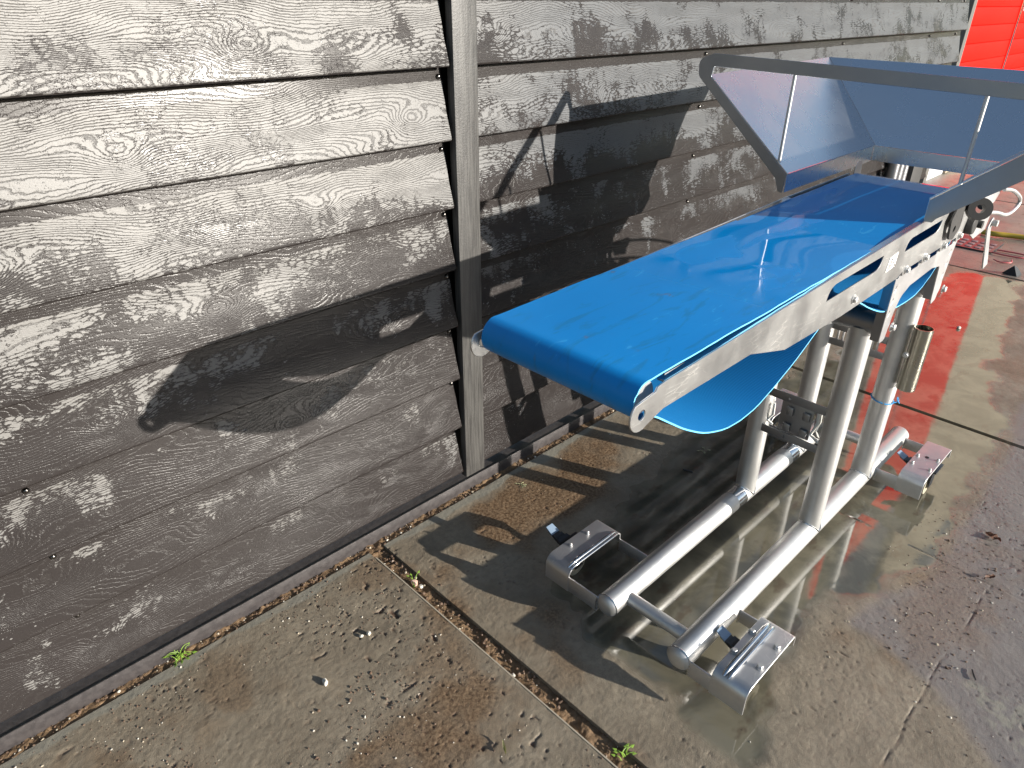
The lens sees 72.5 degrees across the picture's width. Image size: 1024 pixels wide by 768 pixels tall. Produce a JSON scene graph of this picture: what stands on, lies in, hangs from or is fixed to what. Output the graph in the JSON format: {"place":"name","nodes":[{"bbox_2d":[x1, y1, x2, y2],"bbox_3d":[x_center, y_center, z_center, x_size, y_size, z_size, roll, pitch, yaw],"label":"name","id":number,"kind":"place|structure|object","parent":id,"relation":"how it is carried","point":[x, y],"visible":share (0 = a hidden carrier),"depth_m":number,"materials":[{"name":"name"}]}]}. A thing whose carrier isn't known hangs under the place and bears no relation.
{"place":"outdoors","nodes":[
{"label":"outdoors","id":0,"kind":"place"},
{"bbox_2d":[0,553,614,767],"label":"pavement","id":1,"kind":"structure","parent":0,"point":[255,713],"depth_m":1.58,"materials":[{"name":"concrete"}]},
{"bbox_2d":[322,678,327,685],"bbox_3d":[-0.435,0.695,1.626,0.011,0.014,0.021,-17,33,-28],"label":"pebble","id":2,"kind":"object","parent":1,"relation":"on","point":[324,681],"visible":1,"depth_m":1.62,"materials":[{"name":"white stone"}]},
{"bbox_2d":[384,367,1023,767],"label":"pavement","id":3,"kind":"structure","parent":0,"point":[618,679],"depth_m":1.88,"materials":[{"name":"concrete"}]},
{"bbox_2d":[470,53,1023,714],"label":"belt conveyor","id":4,"kind":"object","parent":3,"relation":"on","point":[718,327],"visible":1,"depth_m":1.65,"materials":[{"name":"steel"},{"name":"satin steel"},{"name":"blue plastic"}]},
{"bbox_2d":[871,393,899,404],"bbox_3d":[1.107,0.039,2.082,0.066,0.020,0.069,-6,29,-11],"label":"cord","id":5,"kind":"object","parent":4,"relation":"attached to","point":[886,404],"visible":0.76,"depth_m":2.06,"materials":[{"name":"blue plastic"}]},
{"bbox_2d":[984,574,994,578],"bbox_3d":[1.321,0.532,1.927,0.035,0.008,0.014,-5,29,-10],"label":"dead leaf","id":6,"kind":"object","parent":3,"relation":"on","point":[990,576],"visible":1,"depth_m":1.93,"materials":[{"name":"brown plant"}]},
{"bbox_2d":[986,532,1000,541],"bbox_3d":[1.432,0.452,2.076,0.039,0.009,0.031,13,31,22],"label":"dead leaf","id":7,"kind":"object","parent":3,"relation":"on","point":[993,536],"visible":1,"depth_m":2.08,"materials":[{"name":"brown plant"}]},
{"bbox_2d":[791,265,1023,449],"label":"pavement","id":8,"kind":"structure","parent":0,"point":[971,377],"depth_m":3.11,"materials":[{"name":"concrete"}]},
{"bbox_2d":[884,163,922,182],"bbox_3d":[2.207,-1.021,4.030,0.452,0.720,0.064,-25,38,-38],"label":"steel post","id":9,"kind":"object","parent":8,"relation":"on","point":[904,172],"depth_m":3.87,"materials":[{"name":"silver metal"}]},
{"bbox_2d":[924,160,1023,204],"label":"pavement","id":10,"kind":"structure","parent":0,"point":[949,179],"depth_m":6.13,"materials":[{"name":"concrete"}]},
{"bbox_2d":[948,200,1023,281],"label":"pavement","id":11,"kind":"structure","parent":0,"point":[968,259],"depth_m":4.47,"materials":[{"name":"concrete"}]},
{"bbox_2d":[955,235,1003,252],"bbox_3d":[3.063,-0.924,4.594,0.300,0.010,0.240,-25,38,-38],"label":"drain grate","id":12,"kind":"object","parent":11,"relation":"on","point":[969,242],"visible":0.84,"depth_m":4.58,"materials":[{"name":"metal"}]},
{"bbox_2d":[981,229,1023,239],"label":"hose","id":13,"kind":"object","parent":11,"relation":"on","point":[1007,235],"visible":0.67,"depth_m":4.71,"materials":[{"name":"yellow rubber"}]},
{"bbox_2d":[991,249,1023,263],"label":"loop cord","id":14,"kind":"object","parent":11,"relation":"on","point":[1007,255],"visible":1,"depth_m":4.38,"materials":[{"name":"red plastic"}]},
{"bbox_2d":[1002,265,1021,276],"bbox_3d":[2.940,-0.671,4.093,0.071,0.055,0.082,-20,35,-32],"label":"plastic scrap","id":15,"kind":"object","parent":11,"relation":"on","point":[1014,270],"visible":1,"depth_m":4.08,"materials":[{"name":"black plastic"}]},
{"label":"ground","id":16,"kind":"structure","parent":0,"visible":0},
{"bbox_2d":[0,408,615,764],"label":"joint soil","id":17,"kind":"structure","parent":16,"relation":"on","point":[89,709],"depth_m":1.83,"materials":[{"name":"brown soil"}]},
{"bbox_2d":[161,642,196,666],"bbox_3d":[-0.807,0.653,1.689,0.074,0.026,0.083,-25,38,-38],"label":"weed","id":18,"kind":"object","parent":17,"relation":"on","point":[180,654],"visible":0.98,"depth_m":1.68,"materials":[{"name":"green plant"}]},
{"bbox_2d":[0,0,969,754],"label":"cladding wall","id":19,"kind":"structure","parent":16,"relation":"on","point":[268,268],"depth_m":1.57,"materials":[{"name":"grey wood"}]},
{"bbox_2d":[371,548,643,767],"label":"joint soil","id":20,"kind":"structure","parent":16,"relation":"on","point":[587,730],"depth_m":1.67,"materials":[{"name":"brown soil"}]},
{"bbox_2d":[411,579,417,586],"bbox_3d":[-0.268,0.544,1.910,0.020,0.019,0.022,0,29,0],"label":"pebble","id":21,"kind":"object","parent":20,"relation":"on","point":[415,582],"visible":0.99,"depth_m":1.90,"materials":[{"name":"beige stone"}]},
{"bbox_2d":[376,557,617,767],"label":"kerb rim","id":22,"kind":"object","parent":20,"relation":"on","point":[547,707],"visible":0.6,"depth_m":1.66,"materials":[{"name":"grey concrete"}]},
{"bbox_2d":[0,409,1023,767],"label":"gravel","id":23,"kind":"structure","parent":20,"relation":"on","point":[482,643],"depth_m":1.72,"materials":[{"name":"gravel"}]},
{"bbox_2d":[611,743,636,759],"bbox_3d":[0.237,0.781,1.482,0.059,0.013,0.027,-8,30,-16],"label":"weed","id":24,"kind":"object","parent":20,"relation":"on","point":[625,746],"visible":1,"depth_m":1.48,"materials":[{"name":"green plant"}]},
{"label":"pavement","id":25,"kind":"structure","parent":0,"visible":0},
{"bbox_2d":[919,0,1023,182],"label":"red building","id":26,"kind":"structure","parent":25,"relation":"on","point":[992,36],"depth_m":6.17,"materials":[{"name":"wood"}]},
{"bbox_2d":[959,56,1004,68],"bbox_3d":[4.148,-2.821,6.223,1.425,0.132,0.040,-25,38,-38],"label":"door panel","id":27,"kind":"structure","parent":26,"relation":"in","point":[995,62],"depth_m":6.32,"materials":[{"name":"red paint"}]},
{"bbox_2d":[960,40,1009,61],"bbox_3d":[4.149,-2.941,6.157,1.425,0.132,0.040,-25,38,-38],"label":"door panel","id":28,"kind":"structure","parent":26,"relation":"in","point":[976,51],"depth_m":6.14,"materials":[{"name":"red paint"}]},
{"bbox_2d":[966,23,1014,43],"bbox_3d":[4.150,-3.060,6.091,1.425,0.133,0.040,-25,38,-38],"label":"door panel","id":29,"kind":"structure","parent":26,"relation":"in","point":[982,33],"depth_m":6.07,"materials":[{"name":"red paint"}]},
{"bbox_2d":[971,7,1019,25],"bbox_3d":[4.150,-3.180,6.025,1.425,0.133,0.040,-25,38,-38],"label":"door panel","id":30,"kind":"structure","parent":26,"relation":"in","point":[982,15],"depth_m":6.00,"materials":[{"name":"red paint"}]},
{"bbox_2d":[976,0,1021,6],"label":"door panel","id":31,"kind":"structure","parent":26,"relation":"in","point":[981,3],"depth_m":5.94,"materials":[{"name":"red paint"}]},
{"bbox_2d":[1004,53,1023,68],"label":"door panel","id":32,"kind":"structure","parent":26,"relation":"in","point":[1013,60],"depth_m":6.91,"materials":[{"name":"red paint"}]},
{"bbox_2d":[1008,38,1023,54],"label":"door panel","id":33,"kind":"structure","parent":26,"relation":"in","point":[1017,46],"depth_m":6.79,"materials":[{"name":"red paint"}]},
{"bbox_2d":[1010,66,1023,69],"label":"door panel","id":34,"kind":"structure","parent":26,"relation":"in","point":[1019,68],"depth_m":7.12,"materials":[{"name":"red paint"}]},
{"bbox_2d":[1013,23,1023,38],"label":"door panel","id":35,"kind":"structure","parent":26,"relation":"in","point":[1019,33],"depth_m":6.67,"materials":[{"name":"red paint"}]},
{"bbox_2d":[1018,9,1023,22],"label":"door panel","id":36,"kind":"structure","parent":26,"relation":"in","point":[1021,20],"depth_m":6.57,"materials":[{"name":"red paint"}]}
]}

